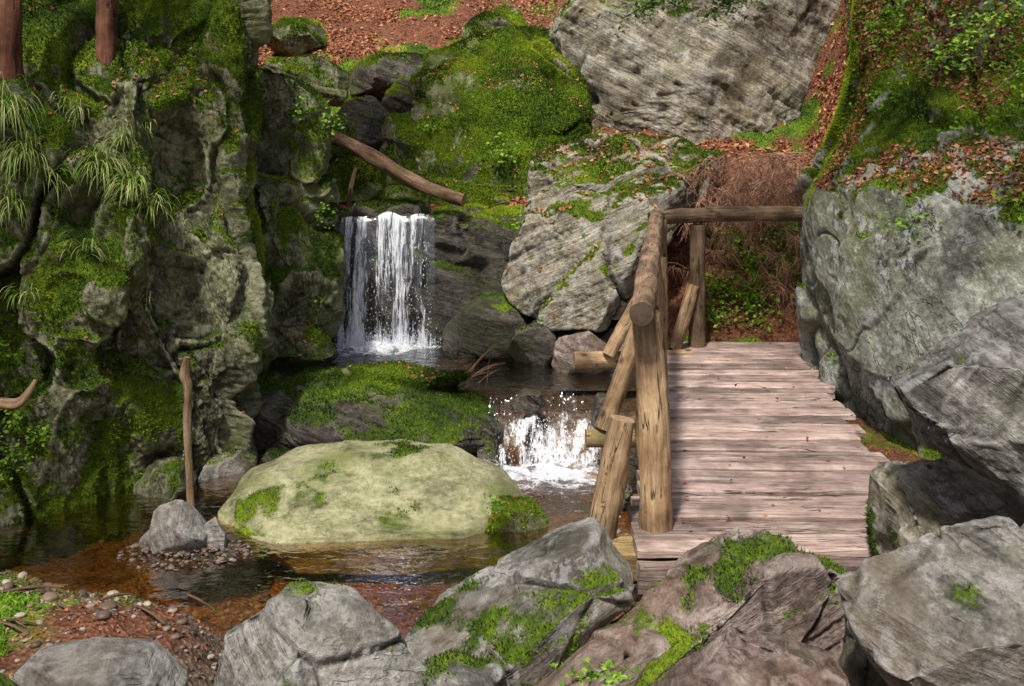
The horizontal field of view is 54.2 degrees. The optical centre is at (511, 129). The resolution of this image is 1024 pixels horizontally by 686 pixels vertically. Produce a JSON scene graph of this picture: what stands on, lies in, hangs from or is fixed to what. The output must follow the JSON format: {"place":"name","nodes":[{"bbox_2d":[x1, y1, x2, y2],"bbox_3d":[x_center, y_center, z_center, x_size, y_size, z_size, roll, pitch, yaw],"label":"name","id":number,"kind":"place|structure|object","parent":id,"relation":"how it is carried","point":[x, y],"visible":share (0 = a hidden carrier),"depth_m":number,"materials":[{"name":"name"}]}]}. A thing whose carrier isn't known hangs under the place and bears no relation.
{"place":"outdoors","nodes":[
{"label":"outdoors","id":0,"kind":"place"},
{"bbox_2d":[0,0,277,566],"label":"mossy cliff","id":1,"kind":"structure","parent":0,"point":[220,284],"depth_m":7.76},
{"bbox_2d":[0,0,24,94],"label":"spruce tree","id":2,"kind":"object","parent":1,"relation":"on","point":[11,48],"visible":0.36,"depth_m":7.42,"materials":[{"name":"brown plant"}]},
{"bbox_2d":[0,183,26,228],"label":"grass tuft","id":3,"kind":"object","parent":1,"relation":"on","point":[14,203],"visible":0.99,"depth_m":7.02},
{"bbox_2d":[0,405,32,459],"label":"ivy","id":4,"kind":"object","parent":1,"relation":"attached to","point":[15,414],"visible":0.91,"depth_m":6.86,"materials":[{"name":"green plant"}]},
{"bbox_2d":[0,437,35,480],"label":"ivy","id":5,"kind":"object","parent":1,"relation":"attached to","point":[2,462],"visible":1,"depth_m":6.84,"materials":[{"name":"green plant"}]},
{"bbox_2d":[0,379,36,409],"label":"broken branch","id":6,"kind":"object","parent":1,"relation":"attached to","point":[21,401],"visible":1,"depth_m":5.88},
{"bbox_2d":[0,279,42,306],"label":"grass tuft","id":7,"kind":"object","parent":1,"relation":"on","point":[22,293],"visible":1,"depth_m":7.01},
{"bbox_2d":[0,71,44,144],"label":"grass tuft","id":8,"kind":"object","parent":1,"relation":"on","point":[6,104],"visible":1,"depth_m":7.12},
{"bbox_2d":[0,109,49,201],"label":"grass tuft","id":9,"kind":"object","parent":1,"relation":"on","point":[26,149],"visible":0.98,"depth_m":7.13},
{"bbox_2d":[25,420,49,446],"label":"ivy","id":10,"kind":"object","parent":1,"relation":"attached to","point":[45,428],"visible":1,"depth_m":6.92,"materials":[{"name":"green plant"}]},
{"bbox_2d":[1,146,78,207],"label":"grass tuft","id":11,"kind":"object","parent":1,"relation":"on","point":[49,174],"visible":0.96,"depth_m":7.27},
{"bbox_2d":[53,99,88,129],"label":"grass tuft","id":12,"kind":"object","parent":1,"relation":"on","point":[77,114],"visible":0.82,"depth_m":7.65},
{"bbox_2d":[54,225,124,266],"bbox_3d":[-3.085,0.841,7.238,0.484,0.390,0.369,0,0,0],"label":"grass tuft","id":13,"kind":"object","parent":1,"relation":"on","point":[89,247],"visible":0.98,"depth_m":7.26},
{"bbox_2d":[61,142,135,195],"bbox_3d":[-3.064,0.308,7.492,0.475,0.433,0.392,0,0,19],"label":"grass tuft","id":14,"kind":"object","parent":1,"relation":"on","point":[101,161],"visible":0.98,"depth_m":7.52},
{"bbox_2d":[94,0,117,65],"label":"spruce tree","id":15,"kind":"object","parent":1,"relation":"on","point":[106,21],"visible":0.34,"depth_m":8.03,"materials":[{"name":"brown plant"}]},
{"bbox_2d":[88,119,132,154],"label":"grass tuft","id":16,"kind":"object","parent":1,"relation":"on","point":[123,140],"visible":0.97,"depth_m":7.65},
{"bbox_2d":[99,166,149,212],"bbox_3d":[-2.834,0.443,7.453,0.519,0.349,0.386,0,0,22],"label":"grass tuft","id":17,"kind":"object","parent":1,"relation":"on","point":[132,184],"visible":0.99,"depth_m":7.43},
{"bbox_2d":[128,183,180,229],"bbox_3d":[-2.706,0.594,7.591,0.362,0.385,0.320,0,0,20],"label":"grass tuft","id":18,"kind":"object","parent":1,"relation":"on","point":[151,208],"visible":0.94,"depth_m":7.58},
{"bbox_2d":[254,70,339,204],"bbox_3d":[-2.322,0.204,10.099,1.131,1.626,1.229,0,0,0],"label":"rock column","id":19,"kind":"object","parent":1,"relation":"attached to","point":[275,147],"visible":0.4,"depth_m":9.76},
{"bbox_2d":[253,174,346,337],"bbox_3d":[-2.217,1.253,9.710,1.196,1.758,1.286,0,0,0],"label":"rock column","id":20,"kind":"object","parent":1,"relation":"attached to","point":[297,289],"visible":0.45,"depth_m":9.37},
{"bbox_2d":[270,321,333,363],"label":"mossy rock","id":21,"kind":"object","parent":1,"relation":"on","point":[295,345],"visible":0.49,"depth_m":9.26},
{"bbox_2d":[346,167,357,206],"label":"dead branch","id":22,"kind":"object","parent":1,"relation":"attached to","point":[350,192],"visible":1,"depth_m":10.98,"materials":[{"name":"wood"}]},
{"bbox_2d":[0,443,636,624],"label":"pool water","id":23,"kind":"structure","parent":0,"point":[262,453],"depth_m":7.13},
{"bbox_2d":[133,456,196,511],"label":"stream rock","id":24,"kind":"object","parent":23,"relation":"in","point":[158,487],"visible":0.77,"depth_m":7.39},
{"bbox_2d":[179,356,194,506],"bbox_3d":[-2.273,2.138,6.999,0.108,1.103,0.066,0,0,0],"label":"wooden stake","id":25,"kind":"object","parent":23,"relation":"in","point":[185,377],"visible":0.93,"depth_m":6.98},
{"bbox_2d":[146,533,261,587],"bbox_3d":[-2.039,2.759,6.465,0.824,0.151,0.573,0,0,0],"label":"gravel islet","id":26,"kind":"object","parent":23,"relation":"in","point":[186,575],"visible":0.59,"depth_m":6.28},
{"bbox_2d":[136,530,150,554],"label":"pool stone","id":27,"kind":"object","parent":26,"relation":"on","point":[144,540],"visible":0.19,"depth_m":6.45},
{"bbox_2d":[148,499,206,554],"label":"pool stone","id":28,"kind":"object","parent":26,"relation":"on","point":[176,524],"visible":0.96,"depth_m":6.35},
{"bbox_2d":[116,540,253,570],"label":"gravel","id":29,"kind":"structure","parent":26,"relation":"on","point":[243,550],"depth_m":6.30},
{"bbox_2d":[204,517,226,550],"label":"pool stone","id":30,"kind":"object","parent":26,"relation":"on","point":[216,533],"visible":0.75,"depth_m":6.43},
{"bbox_2d":[258,450,288,464],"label":"stream rock","id":31,"kind":"object","parent":23,"relation":"in","point":[267,458],"visible":0.12,"depth_m":8.16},
{"bbox_2d":[253,366,503,452],"bbox_3d":[-1.405,2.466,8.754,2.675,0.522,1.494,0,0,0],"label":"wet rock","id":32,"kind":"object","parent":23,"relation":"in","point":[274,427],"visible":0.55,"depth_m":8.36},
{"bbox_2d":[341,362,470,390],"bbox_3d":[-0.987,2.229,9.067,1.175,0.191,0.476,0,0,17],"label":"mossy rock","id":33,"kind":"object","parent":32,"relation":"on","point":[346,371],"visible":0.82,"depth_m":8.95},
{"bbox_2d":[457,344,511,390],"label":"twigs","id":34,"kind":"object","parent":32,"relation":"on","point":[482,371],"visible":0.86,"depth_m":9.10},
{"bbox_2d":[335,341,598,493],"bbox_3d":[-0.548,2.443,9.056,1.453,0.481,4.246,0,0,-33],"label":"foam","id":35,"kind":"object","parent":23,"relation":"on","point":[561,473],"visible":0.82,"depth_m":7.87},
{"bbox_2d":[477,420,498,464],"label":"stream rock","id":36,"kind":"object","parent":23,"relation":"in","point":[486,448],"visible":0.8,"depth_m":8.13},
{"bbox_2d":[485,497,547,553],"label":"mossy rock","id":37,"kind":"object","parent":23,"relation":"in","point":[508,535],"visible":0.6,"depth_m":6.74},
{"bbox_2d":[483,486,510,518],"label":"water plant","id":38,"kind":"object","parent":37,"relation":"on","point":[495,503],"visible":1,"depth_m":6.59,"materials":[{"name":"green plant"}]},
{"bbox_2d":[487,412,599,482],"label":"cascade","id":39,"kind":"object","parent":23,"relation":"on","point":[527,421],"visible":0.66,"depth_m":8.24,"materials":[{"name":"liquid"}]},
{"bbox_2d":[511,388,545,413],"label":"stream rock","id":40,"kind":"object","parent":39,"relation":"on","point":[529,400],"visible":1,"depth_m":8.52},
{"bbox_2d":[591,393,606,428],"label":"stream rock","id":41,"kind":"object","parent":39,"relation":"on","point":[597,404],"visible":0.31,"depth_m":8.26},
{"bbox_2d":[268,339,635,390],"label":"stream water","id":42,"kind":"structure","parent":0,"point":[329,359],"depth_m":9.64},
{"bbox_2d":[441,295,527,359],"bbox_3d":[-0.290,2.007,10.309,0.897,0.622,0.759,0,0,0],"label":"wet rock","id":43,"kind":"object","parent":42,"relation":"on","point":[478,326],"visible":0.91,"depth_m":9.99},
{"bbox_2d":[507,322,555,367],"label":"stream rock","id":44,"kind":"object","parent":42,"relation":"in","point":[534,344],"visible":0.92,"depth_m":9.76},
{"bbox_2d":[551,331,610,386],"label":"stream rock","id":45,"kind":"object","parent":42,"relation":"in","point":[566,347],"visible":0.62,"depth_m":9.50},
{"bbox_2d":[333,212,594,465],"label":"waterfall","id":46,"kind":"structure","parent":0,"point":[356,338],"depth_m":10.62,"materials":[{"name":"liquid"}]},
{"bbox_2d":[0,0,935,685],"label":"ground","id":47,"kind":"structure","parent":0,"point":[572,404],"depth_m":8.48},
{"bbox_2d":[0,587,61,656],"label":"grass","id":48,"kind":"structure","parent":47,"relation":"on","point":[15,602],"depth_m":4.98,"materials":[{"name":"green plant"}]},
{"bbox_2d":[2,585,63,592],"bbox_3d":[-2.479,2.373,5.179,0.298,0.024,0.014,0,0,-11],"label":"driftwood stick","id":49,"kind":"object","parent":47,"relation":"on","point":[28,587],"visible":1,"depth_m":5.17,"materials":[{"name":"wood"}]},
{"bbox_2d":[10,637,187,685],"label":"foreground boulder","id":50,"kind":"object","parent":47,"relation":"on","point":[105,661],"visible":1,"depth_m":3.95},
{"bbox_2d":[2,572,223,681],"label":"leaf litter","id":51,"kind":"object","parent":47,"relation":"on","point":[158,625],"visible":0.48,"depth_m":4.88,"materials":[{"name":"brown plant"}]},
{"bbox_2d":[0,570,265,685],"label":"gravel","id":52,"kind":"structure","parent":47,"relation":"on","point":[91,600],"depth_m":4.98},
{"bbox_2d":[194,450,250,504],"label":"stream rock","id":53,"kind":"object","parent":47,"relation":"on","point":[237,463],"visible":0.73,"depth_m":7.80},
{"bbox_2d":[266,18,326,57],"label":"hillside rock","id":54,"kind":"object","parent":47,"relation":"on","point":[281,45],"visible":0.78,"depth_m":16.21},
{"bbox_2d":[265,55,349,106],"bbox_3d":[-2.908,-0.663,13.682,1.328,0.715,0.785,0,0,0],"label":"hillside rock","id":55,"kind":"object","parent":47,"relation":"on","point":[339,78],"visible":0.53,"depth_m":13.49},
{"bbox_2d":[0,515,638,640],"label":"stream pebbles","id":56,"kind":"object","parent":47,"relation":"on","point":[106,606],"visible":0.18,"depth_m":6.24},
{"bbox_2d":[213,581,426,685],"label":"foreground boulder","id":57,"kind":"object","parent":47,"relation":"on","point":[338,635],"visible":0.98,"depth_m":4.08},
{"bbox_2d":[329,118,348,161],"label":"hillside rock","id":58,"kind":"object","parent":47,"relation":"on","point":[337,151],"visible":0.12,"depth_m":12.04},
{"bbox_2d":[13,1,710,533],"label":"leaf litter","id":59,"kind":"object","parent":47,"relation":"on","point":[359,161],"visible":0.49,"depth_m":9.88,"materials":[{"name":"brown plant"}]},
{"bbox_2d":[335,96,388,150],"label":"hillside rock","id":60,"kind":"object","parent":47,"relation":"on","point":[365,115],"visible":0.47,"depth_m":12.41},
{"bbox_2d":[328,155,403,203],"bbox_3d":[-1.745,0.571,12.062,1.027,0.638,0.848,0,0,0],"label":"hillside rock","id":61,"kind":"object","parent":47,"relation":"on","point":[368,193],"visible":0.45,"depth_m":11.72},
{"bbox_2d":[218,439,524,575],"bbox_3d":[-0.978,2.662,7.184,2.155,0.561,1.338,0,0,0],"label":"flat boulder","id":62,"kind":"object","parent":47,"relation":"on","point":[446,485],"visible":0.94,"depth_m":6.82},
{"bbox_2d":[348,53,424,95],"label":"hillside rock","id":63,"kind":"object","parent":47,"relation":"on","point":[380,76],"visible":0.55,"depth_m":14.54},
{"bbox_2d":[381,78,412,113],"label":"hillside rock","id":64,"kind":"object","parent":47,"relation":"on","point":[399,102],"visible":0.28,"depth_m":13.21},
{"bbox_2d":[331,129,466,206],"bbox_3d":[-1.334,0.407,11.206,1.768,0.863,0.179,0,0,19],"label":"fallen log","id":65,"kind":"object","parent":47,"relation":"on","point":[371,156],"visible":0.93,"depth_m":11.12,"materials":[{"name":"brown wood"}]},
{"bbox_2d":[379,112,425,170],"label":"hillside rock","id":66,"kind":"object","parent":47,"relation":"on","point":[388,129],"visible":0.48,"depth_m":12.26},
{"bbox_2d":[331,199,523,362],"bbox_3d":[-0.923,1.845,11.427,3.040,2.109,1.252,0,0,0],"label":"waterfall ledge","id":67,"kind":"object","parent":47,"relation":"on","point":[482,253],"visible":0.22,"depth_m":10.93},
{"bbox_2d":[374,173,516,208],"bbox_3d":[-0.943,0.747,12.008,2.571,0.535,0.838,0,0,0],"label":"mossy rock ledge","id":68,"kind":"object","parent":47,"relation":"on","point":[390,186],"visible":0.24,"depth_m":11.71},
{"bbox_2d":[418,652,503,685],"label":"foreground boulder","id":69,"kind":"object","parent":47,"relation":"on","point":[461,673],"visible":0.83,"depth_m":4.19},
{"bbox_2d":[0,0,937,605],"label":"moss","id":70,"kind":"object","parent":47,"relation":"on","point":[74,592],"visible":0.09,"depth_m":13.40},
{"bbox_2d":[461,7,526,37],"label":"hillside rock","id":71,"kind":"object","parent":47,"relation":"on","point":[502,22],"visible":0.43,"depth_m":16.43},
{"bbox_2d":[409,26,594,197],"bbox_3d":[-0.144,-0.246,13.201,2.405,2.518,2.901,0,0,0],"label":"mossy boulder","id":72,"kind":"object","parent":47,"relation":"on","point":[444,91],"visible":0.46,"depth_m":12.39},
{"bbox_2d":[467,132,532,165],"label":"undergrowth plant","id":73,"kind":"object","parent":72,"relation":"on","point":[502,153],"visible":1,"depth_m":11.88,"materials":[{"name":"green plant"}]},
{"bbox_2d":[0,0,1023,685],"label":"moss","id":74,"kind":"object","parent":47,"relation":"on","point":[502,210],"visible":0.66,"depth_m":8.63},
{"bbox_2d":[404,517,633,685],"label":"foreground boulder","id":75,"kind":"object","parent":47,"relation":"on","point":[551,559],"visible":0.83,"depth_m":4.56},
{"bbox_2d":[517,0,567,24],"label":"undergrowth plant","id":76,"kind":"object","parent":47,"relation":"on","point":[542,10],"visible":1,"depth_m":12.61,"materials":[{"name":"green plant"}]},
{"bbox_2d":[258,0,847,366],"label":"leaf litter","id":77,"kind":"object","parent":47,"relation":"on","point":[829,88],"visible":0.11,"depth_m":16.44,"materials":[{"name":"brown plant"}]},
{"bbox_2d":[526,316,607,339],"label":"stream rock","id":78,"kind":"object","parent":47,"relation":"on","point":[558,334],"visible":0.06,"depth_m":10.24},
{"bbox_2d":[535,622,669,685],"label":"foreground boulder","id":79,"kind":"object","parent":47,"relation":"on","point":[620,643],"visible":0.54,"depth_m":4.28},
{"bbox_2d":[548,657,658,685],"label":"undergrowth plant","id":80,"kind":"object","parent":79,"relation":"on","point":[609,680],"visible":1,"depth_m":3.94,"materials":[{"name":"green plant"}]},
{"bbox_2d":[501,132,729,332],"bbox_3d":[1.132,1.025,10.502,2.487,2.009,1.632,0,0,0],"label":"boulder","id":81,"kind":"object","parent":47,"relation":"on","point":[589,297],"visible":0.77,"depth_m":10.04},
{"bbox_2d":[505,132,717,318],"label":"leaf litter","id":82,"kind":"object","parent":81,"relation":"on","point":[586,193],"visible":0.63,"depth_m":10.40,"materials":[{"name":"brown plant"}]},
{"bbox_2d":[600,423,638,477],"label":"stream rock","id":83,"kind":"object","parent":47,"relation":"on","point":[633,467],"visible":0.01,"depth_m":7.78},
{"bbox_2d":[621,479,633,510],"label":"stream rock","id":84,"kind":"object","parent":47,"relation":"on","point":[626,502],"visible":0.15,"depth_m":7.09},
{"bbox_2d":[548,0,840,144],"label":"boulder","id":85,"kind":"object","parent":47,"relation":"on","point":[758,70],"visible":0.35,"depth_m":13.40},
{"bbox_2d":[705,297,740,331],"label":"undergrowth plant","id":86,"kind":"object","parent":47,"relation":"on","point":[709,315],"visible":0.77,"depth_m":10.05,"materials":[{"name":"green plant"}]},
{"bbox_2d":[705,290,743,325],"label":"undergrowth plant","id":87,"kind":"object","parent":47,"relation":"on","point":[727,321],"visible":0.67,"depth_m":10.08,"materials":[{"name":"green plant"}]},
{"bbox_2d":[611,527,849,685],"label":"foreground boulder","id":88,"kind":"object","parent":47,"relation":"on","point":[789,585],"visible":0.69,"depth_m":4.32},
{"bbox_2d":[573,205,889,594],"bbox_3d":[1.613,1.569,7.423,2.396,1.664,5.229,0,0,5],"label":"wooden footbridge","id":89,"kind":"object","parent":47,"relation":"on","point":[721,422],"visible":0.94,"depth_m":6.28,"materials":[{"name":"brown wood"}]},
{"bbox_2d":[705,269,757,306],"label":"undergrowth plant","id":90,"kind":"object","parent":47,"relation":"on","point":[723,282],"visible":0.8,"depth_m":10.35,"materials":[{"name":"green plant"}]},
{"bbox_2d":[709,265,772,299],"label":"undergrowth plant","id":91,"kind":"object","parent":47,"relation":"on","point":[744,281],"visible":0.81,"depth_m":10.38,"materials":[{"name":"green plant"}]},
{"bbox_2d":[668,147,818,317],"bbox_3d":[2.530,1.224,10.718,2.263,2.069,1.888,0,0,0],"label":"dead spruce brush","id":92,"kind":"object","parent":47,"relation":"on","point":[744,185],"visible":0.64,"depth_m":10.27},
{"bbox_2d":[718,280,774,312],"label":"undergrowth plant","id":93,"kind":"object","parent":47,"relation":"on","point":[740,297],"visible":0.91,"depth_m":10.23,"materials":[{"name":"green plant"}]},
{"bbox_2d":[655,626,849,685],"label":"foreground boulder","id":94,"kind":"object","parent":47,"relation":"on","point":[732,656],"visible":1,"depth_m":3.85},
{"bbox_2d":[722,305,783,332],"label":"undergrowth plant","id":95,"kind":"object","parent":47,"relation":"on","point":[760,320],"visible":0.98,"depth_m":10.01,"materials":[{"name":"green plant"}]},
{"bbox_2d":[732,281,775,313],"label":"undergrowth plant","id":96,"kind":"object","parent":47,"relation":"on","point":[750,308],"visible":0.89,"depth_m":10.21,"materials":[{"name":"green plant"}]},
{"bbox_2d":[726,278,781,319],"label":"undergrowth plant","id":97,"kind":"object","parent":47,"relation":"on","point":[765,310],"visible":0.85,"depth_m":10.21,"materials":[{"name":"green plant"}]},
{"bbox_2d":[838,620,888,685],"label":"foreground boulder","id":98,"kind":"object","parent":47,"relation":"on","point":[856,666],"visible":0.22,"depth_m":4.03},
{"bbox_2d":[792,0,1023,458],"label":"rock wall","id":99,"kind":"structure","parent":47,"relation":"on","point":[960,268],"depth_m":7.43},
{"bbox_2d":[696,0,777,34],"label":"overhanging branch","id":100,"kind":"object","parent":99,"relation":"attached to","point":[722,3],"visible":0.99,"depth_m":8.82,"materials":[{"name":"green plant"}]},
{"bbox_2d":[838,71,901,119],"bbox_3d":[3.196,-0.232,8.702,0.694,0.535,0.495,0,0,0],"label":"ivy","id":101,"kind":"object","parent":99,"relation":"attached to","point":[879,102],"visible":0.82,"depth_m":8.66,"materials":[{"name":"green plant"}]},
{"bbox_2d":[851,201,942,258],"bbox_3d":[2.756,0.705,7.025,0.677,0.412,0.416,0,0,-9],"label":"ivy","id":102,"kind":"object","parent":99,"relation":"attached to","point":[901,220],"visible":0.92,"depth_m":7.04,"materials":[{"name":"green plant"}]},
{"bbox_2d":[857,0,939,57],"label":"overhanging branch","id":103,"kind":"object","parent":99,"relation":"attached to","point":[886,15],"visible":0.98,"depth_m":7.62,"materials":[{"name":"green plant"}]},
{"bbox_2d":[813,0,1023,205],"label":"leaf litter","id":104,"kind":"object","parent":99,"relation":"on","point":[967,151],"visible":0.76,"depth_m":8.16,"materials":[{"name":"brown plant"}]},
{"bbox_2d":[882,37,961,86],"bbox_3d":[3.544,-0.565,8.341,0.798,0.426,0.380,0,0,-8],"label":"ivy","id":105,"kind":"object","parent":99,"relation":"attached to","point":[925,64],"visible":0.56,"depth_m":8.34,"materials":[{"name":"green plant"}]},
{"bbox_2d":[911,0,993,38],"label":"ivy","id":106,"kind":"object","parent":99,"relation":"attached to","point":[946,10],"visible":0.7,"depth_m":8.48,"materials":[{"name":"green plant"}]},
{"bbox_2d":[887,0,1023,95],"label":"overhanging branch","id":107,"kind":"object","parent":99,"relation":"attached to","point":[956,49],"visible":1,"depth_m":6.08,"materials":[{"name":"green plant"}]},
{"bbox_2d":[929,85,1020,139],"bbox_3d":[3.583,-0.103,7.513,0.835,0.464,0.374,0,0,0],"label":"ivy","id":108,"kind":"object","parent":99,"relation":"attached to","point":[938,129],"visible":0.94,"depth_m":7.51,"materials":[{"name":"green plant"}]},
{"bbox_2d":[959,32,1023,109],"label":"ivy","id":109,"kind":"object","parent":99,"relation":"attached to","point":[1020,65],"visible":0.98,"depth_m":6.30,"materials":[{"name":"green plant"}]},
{"bbox_2d":[960,163,1023,229],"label":"ivy","id":110,"kind":"object","parent":99,"relation":"attached to","point":[993,194],"visible":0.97,"depth_m":6.65,"materials":[{"name":"green plant"}]},
{"bbox_2d":[968,35,1023,82],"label":"ivy","id":111,"kind":"object","parent":99,"relation":"attached to","point":[990,45],"visible":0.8,"depth_m":7.98,"materials":[{"name":"green plant"}]},
{"bbox_2d":[835,516,1023,685],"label":"foreground boulder","id":112,"kind":"object","parent":47,"relation":"on","point":[914,617],"visible":1,"depth_m":3.65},
{"bbox_2d":[867,457,1023,555],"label":"foreground boulder","id":113,"kind":"object","parent":47,"relation":"on","point":[908,502],"visible":0.41,"depth_m":4.76,"materials":[{"name":"grey rock"},{"name":"moss"}]},
{"bbox_2d":[887,294,1023,497],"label":"foreground boulder","id":114,"kind":"object","parent":113,"relation":"on","point":[960,392],"visible":1,"depth_m":4.27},
{"bbox_2d":[595,0,730,37],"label":"overhanging branch","id":115,"kind":"object","parent":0,"point":[651,5],"visible":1,"depth_m":8.65,"materials":[{"name":"green plant"}]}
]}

